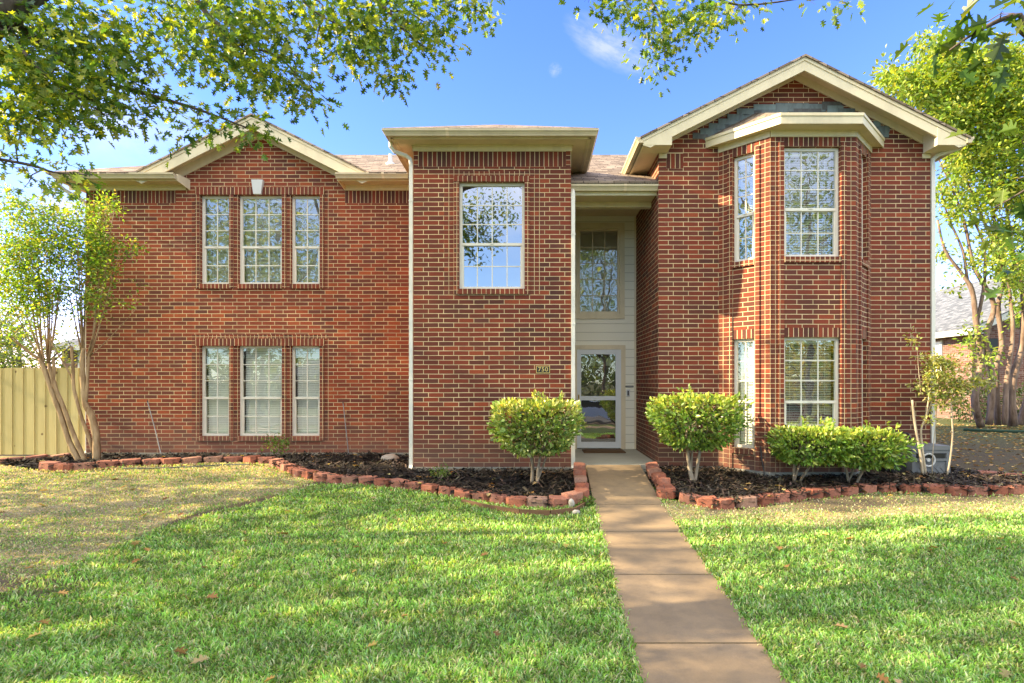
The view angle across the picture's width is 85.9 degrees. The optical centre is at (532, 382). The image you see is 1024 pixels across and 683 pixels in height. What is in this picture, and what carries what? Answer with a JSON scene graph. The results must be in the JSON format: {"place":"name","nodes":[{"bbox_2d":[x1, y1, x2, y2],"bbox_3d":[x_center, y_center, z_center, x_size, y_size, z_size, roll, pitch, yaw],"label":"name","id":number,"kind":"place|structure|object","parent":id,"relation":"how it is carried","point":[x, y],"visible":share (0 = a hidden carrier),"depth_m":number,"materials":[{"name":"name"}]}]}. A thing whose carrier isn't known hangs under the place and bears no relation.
{"place":"outdoors","nodes":[
{"label":"outdoors","id":0,"kind":"place"},
{"bbox_2d":[0,417,1023,682],"bbox_3d":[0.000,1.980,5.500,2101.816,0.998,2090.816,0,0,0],"label":"ground","id":1,"kind":"structure","parent":0,"point":[992,459],"depth_m":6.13,"materials":[{"name":"green plant"}]},
{"bbox_2d":[0,307,45,367],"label":"tree","id":2,"kind":"object","parent":1,"relation":"on","point":[3,338],"visible":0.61,"depth_m":20.75,"materials":[{"name":"green plant"}]},
{"bbox_2d":[0,291,74,367],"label":"tree","id":3,"kind":"object","parent":1,"relation":"on","point":[32,325],"visible":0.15,"depth_m":27.54,"materials":[{"name":"green plant"}]},
{"bbox_2d":[0,306,80,367],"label":"tree","id":4,"kind":"object","parent":1,"relation":"on","point":[29,356],"visible":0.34,"depth_m":24.00,"materials":[{"name":"green plant"}]},
{"bbox_2d":[0,368,84,454],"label":"wooden fence","id":5,"kind":"object","parent":1,"relation":"on","point":[30,424],"visible":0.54,"depth_m":11.20,"materials":[{"name":"yellow wood"}]},
{"bbox_2d":[39,461,60,470],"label":"edging block","id":6,"kind":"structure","parent":1,"relation":"on","point":[46,464],"depth_m":9.57,"materials":[{"name":"red concrete"}]},
{"bbox_2d":[44,338,80,367],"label":"brick house","id":7,"kind":"structure","parent":1,"relation":"on","point":[76,342],"depth_m":30.00,"materials":[{"name":"grey"}]},
{"bbox_2d":[53,463,73,472],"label":"edging block","id":8,"kind":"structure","parent":1,"relation":"on","point":[65,466],"depth_m":9.50,"materials":[{"name":"red concrete"}]},
{"bbox_2d":[0,179,151,461],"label":"crape myrtle","id":9,"kind":"object","parent":1,"relation":"on","point":[21,250],"visible":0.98,"depth_m":10.14,"materials":[{"name":"green plant"}]},
{"bbox_2d":[73,462,95,471],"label":"edging block","id":10,"kind":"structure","parent":1,"relation":"on","point":[82,466],"depth_m":9.61,"materials":[{"name":"red concrete"}]},
{"bbox_2d":[96,460,118,469],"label":"edging block","id":11,"kind":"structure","parent":1,"relation":"on","point":[102,463],"depth_m":9.76,"materials":[{"name":"red concrete"}]},
{"bbox_2d":[119,458,140,467],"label":"edging block","id":12,"kind":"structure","parent":1,"relation":"on","point":[127,462],"depth_m":9.90,"materials":[{"name":"red concrete"}]},
{"bbox_2d":[142,458,162,467],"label":"edging block","id":13,"kind":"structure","parent":1,"relation":"on","point":[155,461],"depth_m":9.98,"materials":[{"name":"red concrete"}]},
{"bbox_2d":[161,457,181,466],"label":"edging block","id":14,"kind":"object","parent":1,"relation":"on","point":[168,461],"depth_m":10.04,"materials":[{"name":"red concrete"}]},
{"bbox_2d":[181,456,201,465],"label":"edging block","id":15,"kind":"object","parent":1,"relation":"on","point":[188,460],"depth_m":10.13,"materials":[{"name":"red concrete"}]},
{"bbox_2d":[203,455,223,464],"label":"edging block","id":16,"kind":"object","parent":1,"relation":"on","point":[215,459],"depth_m":10.24,"materials":[{"name":"red concrete"}]},
{"bbox_2d":[223,456,242,463],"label":"edging block","id":17,"kind":"object","parent":1,"relation":"on","point":[234,458],"depth_m":10.32,"materials":[{"name":"red concrete"}]},
{"bbox_2d":[243,455,260,463],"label":"edging block","id":18,"kind":"object","parent":1,"relation":"on","point":[250,458],"depth_m":10.27,"materials":[{"name":"red concrete"}]},
{"bbox_2d":[258,456,274,463],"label":"edging block","id":19,"kind":"object","parent":1,"relation":"on","point":[262,459],"depth_m":10.19,"materials":[{"name":"red brick"}]},
{"bbox_2d":[0,450,591,504],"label":"mulch","id":20,"kind":"object","parent":1,"relation":"on","point":[515,482],"visible":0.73,"depth_m":9.01,"materials":[{"name":"black wood"}]},
{"bbox_2d":[257,432,294,454],"bbox_3d":[-4.908,1.174,10.607,0.707,0.424,0.694,0,0,0],"label":"plant","id":21,"kind":"object","parent":20,"relation":"on","point":[281,442],"visible":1,"depth_m":10.56,"materials":[{"name":"green plant"}]},
{"bbox_2d":[381,454,398,461],"bbox_3d":[-2.670,1.423,10.299,0.338,0.177,0.249,0,0,0],"label":"rock","id":22,"kind":"object","parent":20,"relation":"on","point":[389,456],"visible":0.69,"depth_m":10.22,"materials":[{"name":"white stone"}]},
{"bbox_2d":[429,461,456,480],"bbox_3d":[-1.388,1.373,8.467,0.419,0.322,0.364,0,0,-23],"label":"plant","id":23,"kind":"object","parent":20,"relation":"on","point":[442,472],"visible":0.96,"depth_m":8.45,"materials":[{"name":"green plant"}]},
{"bbox_2d":[486,389,587,484],"bbox_3d":[0.061,0.841,8.186,1.483,1.487,1.436,0,0,0],"label":"shrub","id":24,"kind":"object","parent":20,"relation":"on","point":[524,446],"visible":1,"depth_m":7.87,"materials":[{"name":"green plant"}]},
{"bbox_2d":[561,490,582,504],"bbox_3d":[0.545,1.556,7.441,0.313,0.144,0.197,0,2,-44],"label":"edging block","id":25,"kind":"object","parent":20,"relation":"on","point":[573,494],"depth_m":7.37,"materials":[{"name":"red concrete"}]},
{"bbox_2d":[573,462,584,469],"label":"edging block","id":26,"kind":"object","parent":20,"relation":"on","point":[578,465],"depth_m":8.77,"materials":[{"name":"red concrete"}]},
{"bbox_2d":[574,475,586,486],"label":"edging block","id":27,"kind":"object","parent":20,"relation":"on","point":[580,478],"depth_m":8.12,"materials":[{"name":"red concrete"}]},
{"bbox_2d":[574,487,588,499],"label":"edging block","id":28,"kind":"object","parent":20,"relation":"on","point":[585,490],"depth_m":7.51,"materials":[{"name":"red brick"}]},
{"bbox_2d":[292,467,308,477],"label":"edging block","id":29,"kind":"object","parent":1,"relation":"on","point":[296,471],"depth_m":9.07,"materials":[{"name":"red concrete"}]},
{"bbox_2d":[302,469,318,479],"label":"edging block","id":30,"kind":"object","parent":1,"relation":"on","point":[305,474],"depth_m":8.87,"materials":[{"name":"red concrete"}]},
{"bbox_2d":[313,471,331,481],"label":"edging block","id":31,"kind":"object","parent":1,"relation":"on","point":[320,478],"depth_m":8.74,"materials":[{"name":"red concrete"}]},
{"bbox_2d":[326,473,342,482],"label":"edging block","id":32,"kind":"object","parent":1,"relation":"on","point":[330,479],"depth_m":8.62,"materials":[{"name":"red brick"}]},
{"bbox_2d":[342,474,358,484],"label":"edging block","id":33,"kind":"object","parent":1,"relation":"on","point":[348,479],"depth_m":8.52,"materials":[{"name":"red concrete"}]},
{"bbox_2d":[358,475,377,485],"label":"edging block","id":34,"kind":"object","parent":1,"relation":"on","point":[363,478],"depth_m":8.45,"materials":[{"name":"red concrete"}]},
{"bbox_2d":[373,478,390,487],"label":"edging block","id":35,"kind":"object","parent":1,"relation":"on","point":[380,482],"depth_m":8.33,"materials":[{"name":"red concrete"}]},
{"bbox_2d":[390,478,409,489],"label":"edging block","id":36,"kind":"object","parent":1,"relation":"on","point":[396,482],"depth_m":8.23,"materials":[{"name":"red concrete"}]},
{"bbox_2d":[404,481,422,491],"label":"edging block","id":37,"kind":"object","parent":1,"relation":"on","point":[410,484],"depth_m":8.08,"materials":[{"name":"red concrete"}]},
{"bbox_2d":[421,483,438,494],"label":"edging block","id":38,"kind":"object","parent":1,"relation":"on","point":[428,486],"depth_m":7.95,"materials":[{"name":"red concrete"}]},
{"bbox_2d":[0,0,865,213],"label":"oak tree","id":39,"kind":"object","parent":1,"relation":"on","point":[43,98],"visible":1,"depth_m":5.08,"materials":[{"name":"green plant"}]},
{"bbox_2d":[438,486,455,497],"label":"edging block","id":40,"kind":"object","parent":1,"relation":"on","point":[443,488],"depth_m":7.83,"materials":[{"name":"red concrete"}]},
{"bbox_2d":[454,488,472,499],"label":"edging block","id":41,"kind":"object","parent":1,"relation":"on","point":[460,493],"depth_m":7.67,"materials":[{"name":"red brick"}]},
{"bbox_2d":[471,490,490,501],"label":"edging block","id":42,"kind":"object","parent":1,"relation":"on","point":[483,495],"depth_m":7.54,"materials":[{"name":"red concrete"}]},
{"bbox_2d":[489,493,506,506],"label":"edging block","id":43,"kind":"object","parent":1,"relation":"on","point":[501,498],"depth_m":7.41,"materials":[{"name":"red concrete"}]},
{"bbox_2d":[45,54,974,478],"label":"brick house","id":44,"kind":"structure","parent":1,"relation":"on","point":[427,296],"depth_m":9.30,"materials":[{"name":"brick"}]},
{"bbox_2d":[202,196,228,283],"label":"window","id":45,"kind":"structure","parent":44,"relation":"in","point":[217,247],"depth_m":11.20,"materials":[{"name":"plastic"}]},
{"bbox_2d":[202,346,228,435],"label":"window","id":46,"kind":"structure","parent":44,"relation":"in","point":[217,407],"depth_m":11.29,"materials":[{"name":"plastic"}]},
{"bbox_2d":[240,196,281,283],"bbox_3d":[-5.507,-2.886,11.240,0.887,1.796,0.170,0,0,0],"label":"window","id":47,"kind":"structure","parent":44,"relation":"in","point":[255,247],"depth_m":11.22,"materials":[{"name":"glass"}]},
{"bbox_2d":[240,346,281,435],"bbox_3d":[-5.507,0.171,11.240,0.887,1.817,0.170,0,0,0],"label":"window","id":48,"kind":"structure","parent":44,"relation":"in","point":[255,407],"depth_m":11.29,"materials":[{"name":"plastic"}]},
{"bbox_2d":[292,196,319,283],"bbox_3d":[-4.593,-2.886,11.240,0.589,1.796,0.170,0,0,0],"label":"window","id":49,"kind":"structure","parent":44,"relation":"in","point":[302,247],"depth_m":11.20,"materials":[{"name":"plastic"}]},
{"bbox_2d":[292,346,319,435],"bbox_3d":[-4.593,0.171,11.240,0.589,1.817,0.170,0,0,0],"label":"window","id":50,"kind":"structure","parent":44,"relation":"in","point":[307,407],"depth_m":11.29,"materials":[{"name":"glass"}]},
{"bbox_2d":[460,183,523,288],"bbox_3d":[-0.690,-2.466,9.295,1.095,1.791,0.070,0,0,0],"label":"window","id":51,"kind":"structure","parent":44,"relation":"in","point":[462,185],"depth_m":9.28,"materials":[{"name":"plastic"}]},
{"bbox_2d":[536,366,549,372],"bbox_3d":[0.168,-0.218,9.210,0.230,0.124,0.018,0,0,0],"label":"house number plaque","id":52,"kind":"object","parent":44,"relation":"attached to","point":[542,369],"visible":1,"depth_m":9.21,"materials":[{"name":"beige metal"}]},
{"bbox_2d":[578,229,618,312],"bbox_3d":[1.357,-2.297,11.369,0.855,1.755,0.062,0,0,0],"label":"window","id":53,"kind":"structure","parent":44,"relation":"in","point":[579,230],"depth_m":11.35,"materials":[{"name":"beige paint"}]},
{"bbox_2d":[577,354,619,448],"bbox_3d":[1.359,0.345,11.431,0.907,2.050,0.047,0,0,0],"label":"front door","id":54,"kind":"structure","parent":44,"relation":"in","point":[597,370],"depth_m":11.41,"materials":[{"name":"clear glass"}]},
{"bbox_2d":[577,349,620,447],"bbox_3d":[1.359,0.335,11.316,0.907,2.030,0.097,0,0,0],"label":"storm door","id":55,"kind":"structure","parent":44,"relation":"in","point":[617,444],"depth_m":11.32,"materials":[{"name":"white metal"}]},
{"bbox_2d":[734,153,753,261],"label":"window","id":56,"kind":"structure","parent":44,"relation":"in","point":[737,217],"depth_m":9.13,"materials":[{"name":"plastic"}]},
{"bbox_2d":[734,339,753,447],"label":"window","id":57,"kind":"structure","parent":44,"relation":"in","point":[747,368],"depth_m":9.12,"materials":[{"name":"glass"}]},
{"bbox_2d":[784,148,837,255],"bbox_3d":[4.411,-2.859,8.815,0.894,1.742,0.170,0,0,0],"label":"window","id":58,"kind":"structure","parent":44,"relation":"in","point":[800,155],"depth_m":8.78,"materials":[{"name":"glass"}]},
{"bbox_2d":[784,338,837,449],"bbox_3d":[4.411,0.178,8.815,0.894,1.785,0.170,0,0,0],"label":"window","id":59,"kind":"structure","parent":44,"relation":"in","point":[787,341],"depth_m":8.85,"materials":[{"name":"plastic"}]},
{"bbox_2d":[862,159,862,258],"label":"window","id":60,"kind":"structure","parent":44,"relation":"in","point":[862,159],"depth_m":9.16,"materials":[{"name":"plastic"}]},
{"bbox_2d":[862,340,862,444],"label":"window","id":61,"kind":"structure","parent":44,"relation":"in","point":[862,340],"depth_m":9.16,"materials":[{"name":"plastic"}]},
{"bbox_2d":[0,423,1023,682],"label":"fallen leaves","id":62,"kind":"object","parent":1,"relation":"on","point":[498,633],"visible":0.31,"depth_m":6.87,"materials":[{"name":"brown plant"}]},
{"bbox_2d":[506,495,526,506],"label":"edging block","id":63,"kind":"object","parent":1,"relation":"on","point":[517,501],"depth_m":7.27,"materials":[{"name":"red concrete"}]},
{"bbox_2d":[461,498,591,515],"bbox_3d":[-0.080,1.638,7.164,1.770,0.135,0.576,0,0,0],"label":"timber edging","id":64,"kind":"object","parent":1,"relation":"on","point":[540,512],"visible":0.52,"depth_m":6.97,"materials":[{"name":"brown wood"}]},
{"bbox_2d":[526,495,547,508],"bbox_3d":[0.056,1.595,7.320,0.288,0.144,0.193,1,1,10],"label":"edging block","id":65,"kind":"object","parent":1,"relation":"on","point":[540,501],"depth_m":7.24,"materials":[{"name":"red concrete"}]},
{"bbox_2d":[548,495,569,508],"bbox_3d":[0.343,1.592,7.316,0.289,0.144,0.195,4,3,-8],"label":"edging block","id":66,"kind":"object","parent":1,"relation":"on","point":[554,500],"depth_m":7.23,"materials":[{"name":"red concrete"}]},
{"bbox_2d":[579,495,595,506],"bbox_3d":[0.744,1.578,7.271,0.188,0.160,0.251,0,0,40],"label":"plant","id":67,"kind":"object","parent":1,"relation":"on","point":[588,500],"visible":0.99,"depth_m":7.26,"materials":[{"name":"green plant"}]},
{"bbox_2d":[575,449,658,476],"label":"porch floor","id":68,"kind":"structure","parent":1,"relation":"on","point":[632,457],"depth_m":9.91,"materials":[{"name":"concrete"}]},
{"bbox_2d":[582,449,625,452],"bbox_3d":[1.395,1.354,10.885,0.810,0.028,0.470,0,0,0],"label":"doormat","id":69,"kind":"object","parent":68,"relation":"on","point":[603,451],"visible":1,"depth_m":10.76,"materials":[{"name":"brown fabric"}]},
{"bbox_2d":[679,492,700,505],"bbox_3d":[2.125,1.587,7.485,0.195,0.144,0.302,1,0,-28],"label":"edging block","id":70,"kind":"object","parent":1,"relation":"on","point":[685,498],"depth_m":7.41,"materials":[{"name":"red concrete"}]},
{"bbox_2d":[644,383,753,482],"bbox_3d":[2.457,0.790,8.367,1.427,1.577,1.414,0,0,0],"label":"shrub","id":71,"kind":"object","parent":1,"relation":"on","point":[695,439],"visible":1,"depth_m":8.03,"materials":[{"name":"green plant"}]},
{"bbox_2d":[694,495,716,508],"bbox_3d":[2.302,1.598,7.341,0.301,0.144,0.197,-5,0,17],"label":"edging block","id":72,"kind":"object","parent":1,"relation":"on","point":[707,501],"depth_m":7.26,"materials":[{"name":"red concrete"}]},
{"bbox_2d":[714,497,734,509],"bbox_3d":[2.530,1.607,7.298,0.301,0.144,0.197,-1,0,-12],"label":"edging block","id":73,"kind":"object","parent":1,"relation":"on","point":[725,501],"depth_m":7.21,"materials":[{"name":"red concrete"}]},
{"bbox_2d":[735,495,756,507],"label":"edging block","id":74,"kind":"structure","parent":1,"relation":"on","point":[749,501],"depth_m":7.26,"materials":[{"name":"red concrete"}]},
{"bbox_2d":[755,493,773,506],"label":"edging block","id":75,"kind":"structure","parent":1,"relation":"on","point":[766,499],"depth_m":7.37,"materials":[{"name":"red concrete"}]},
{"bbox_2d":[771,492,789,503],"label":"edging block","id":76,"kind":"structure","parent":1,"relation":"on","point":[783,498],"depth_m":7.47,"materials":[{"name":"red concrete"}]},
{"bbox_2d":[784,489,805,502],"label":"edging block","id":77,"kind":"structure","parent":1,"relation":"on","point":[799,497],"depth_m":7.59,"materials":[{"name":"red concrete"}]},
{"bbox_2d":[801,487,823,499],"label":"edging block","id":78,"kind":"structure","parent":1,"relation":"on","point":[815,490],"depth_m":7.71,"materials":[{"name":"red concrete"}]},
{"bbox_2d":[764,415,862,482],"bbox_3d":[4.168,1.034,8.308,1.206,1.101,1.239,0,0,0],"label":"shrub","id":79,"kind":"object","parent":1,"relation":"on","point":[794,436],"visible":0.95,"depth_m":7.99,"materials":[{"name":"green plant"}]},
{"bbox_2d":[819,486,840,498],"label":"edging block","id":80,"kind":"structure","parent":1,"relation":"on","point":[831,491],"depth_m":7.79,"materials":[{"name":"red brick"}]},
{"bbox_2d":[644,465,1023,505],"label":"mulch","id":81,"kind":"object","parent":1,"relation":"on","point":[717,481],"visible":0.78,"depth_m":8.27,"materials":[{"name":"black wood"}]},
{"bbox_2d":[646,462,658,470],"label":"edging block","id":82,"kind":"object","parent":81,"relation":"on","point":[651,464],"depth_m":8.84,"materials":[{"name":"red concrete"}]},
{"bbox_2d":[647,467,661,478],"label":"edging block","id":83,"kind":"object","parent":81,"relation":"on","point":[652,470],"depth_m":8.56,"materials":[{"name":"red concrete"}]},
{"bbox_2d":[651,472,665,481],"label":"edging block","id":84,"kind":"object","parent":81,"relation":"on","point":[654,475],"depth_m":8.26,"materials":[{"name":"red concrete"}]},
{"bbox_2d":[655,477,669,487],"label":"edging block","id":85,"kind":"object","parent":81,"relation":"on","point":[661,480],"depth_m":8.00,"materials":[{"name":"red concrete"}]},
{"bbox_2d":[656,487,675,498],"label":"edging block","id":86,"kind":"object","parent":81,"relation":"on","point":[668,490],"depth_m":7.59,"materials":[{"name":"red concrete"}]},
{"bbox_2d":[898,443,952,475],"bbox_3d":[6.395,1.272,9.016,0.670,0.515,0.458,0,0,0],"label":"hose reel box","id":87,"kind":"object","parent":81,"relation":"on","point":[941,453],"visible":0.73,"depth_m":8.83,"materials":[{"name":"grey plastic"}]},
{"bbox_2d":[902,326,960,474],"bbox_3d":[6.318,0.280,8.704,1.007,2.394,0.626,0,0,0],"label":"sapling","id":88,"kind":"object","parent":81,"relation":"on","point":[935,375],"visible":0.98,"depth_m":8.70,"materials":[{"name":"green plant"}]},
{"bbox_2d":[934,354,1000,474],"bbox_3d":[6.937,0.507,8.727,1.160,1.926,0.580,0,0,0],"label":"sapling","id":89,"kind":"object","parent":81,"relation":"on","point":[959,382],"visible":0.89,"depth_m":8.71,"materials":[{"name":"green plant"}]},
{"bbox_2d":[836,485,858,496],"bbox_3d":[4.562,1.573,7.965,0.302,0.144,0.195,2,-1,-17],"label":"edging block","id":90,"kind":"object","parent":1,"relation":"on","point":[848,491],"depth_m":7.87,"materials":[{"name":"red brick"}]},
{"bbox_2d":[854,483,876,493],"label":"edging block","id":91,"kind":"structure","parent":1,"relation":"on","point":[870,489],"depth_m":7.95,"materials":[{"name":"red concrete"}]},
{"bbox_2d":[814,417,927,482],"bbox_3d":[4.917,1.059,8.236,1.166,1.054,1.198,0,0,0],"label":"shrub","id":92,"kind":"object","parent":1,"relation":"on","point":[876,449],"visible":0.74,"depth_m":7.87,"materials":[{"name":"green plant"}]},
{"bbox_2d":[877,482,896,493],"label":"edging block","id":93,"kind":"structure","parent":1,"relation":"on","point":[885,489],"depth_m":7.98,"materials":[{"name":"red concrete"}]},
{"bbox_2d":[897,483,920,493],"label":"edging block","id":94,"kind":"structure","parent":1,"relation":"on","point":[913,488],"depth_m":7.97,"materials":[{"name":"red concrete"}]},
{"bbox_2d":[920,483,945,493],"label":"edging block","id":95,"kind":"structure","parent":1,"relation":"on","point":[939,489],"depth_m":7.92,"materials":[{"name":"red brick"}]},
{"bbox_2d":[863,23,1023,427],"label":"crape myrtle","id":96,"kind":"object","parent":1,"relation":"on","point":[954,100],"visible":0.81,"depth_m":17.27,"materials":[{"name":"green plant"}]},
{"bbox_2d":[942,484,967,495],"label":"edging block","id":97,"kind":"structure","parent":1,"relation":"on","point":[952,490],"depth_m":7.88,"materials":[{"name":"red concrete"}]},
{"bbox_2d":[892,0,1023,300],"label":"oak tree","id":98,"kind":"object","parent":1,"relation":"on","point":[1002,52],"visible":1,"depth_m":2.37,"materials":[{"name":"green plant"}]},
{"bbox_2d":[944,385,1002,422],"bbox_3d":[16.363,0.797,20.543,1.897,1.756,1.614,0,0,0],"label":"bush","id":99,"kind":"object","parent":1,"relation":"on","point":[966,415],"visible":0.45,"depth_m":20.49,"materials":[{"name":"green plant"}]},
{"bbox_2d":[965,485,987,495],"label":"edging block","id":100,"kind":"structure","parent":1,"relation":"on","point":[980,491],"depth_m":7.86,"materials":[{"name":"red brick"}]},
{"bbox_2d":[935,278,1023,420],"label":"brick house","id":101,"kind":"structure","parent":1,"relation":"on","point":[952,311],"depth_m":22.46,"materials":[{"name":"brown"}]},
{"bbox_2d":[935,340,942,370],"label":"window","id":102,"kind":"structure","parent":101,"relation":"in","point":[938,345],"depth_m":23.27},
{"bbox_2d":[986,338,997,365],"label":"window","id":103,"kind":"structure","parent":101,"relation":"in","point":[994,341],"depth_m":21.58,"materials":[{"name":"grey glass"}]},
{"bbox_2d":[963,428,1023,432],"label":"garden edging","id":104,"kind":"object","parent":1,"relation":"on","point":[992,430],"visible":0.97,"depth_m":16.45,"materials":[{"name":"green"}]},
{"bbox_2d":[982,484,1007,495],"bbox_3d":[6.722,1.562,7.984,0.300,0.143,0.194,3,-1,-3],"label":"edging block","id":105,"kind":"object","parent":1,"relation":"on","point":[1003,491],"depth_m":7.89,"materials":[{"name":"red concrete"}]},
{"bbox_2d":[1000,382,1023,416],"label":"bush","id":106,"kind":"object","parent":1,"relation":"on","point":[1018,393],"visible":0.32,"depth_m":20.63,"materials":[{"name":"green plant"}]},
{"bbox_2d":[1006,484,1023,494],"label":"edging block","id":107,"kind":"object","parent":1,"relation":"on","point":[1014,490],"depth_m":7.91,"materials":[{"name":"red concrete"}]},
{"bbox_2d":[0,0,1023,367],"label":"sky","id":108,"kind":"structure","parent":0,"point":[545,65],"materials":[{"name":"blue"}]},
{"bbox_2d":[586,465,789,682],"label":"walkway path","id":109,"kind":"structure","parent":0,"point":[683,617],"depth_m":4.53,"materials":[{"name":"concrete"}]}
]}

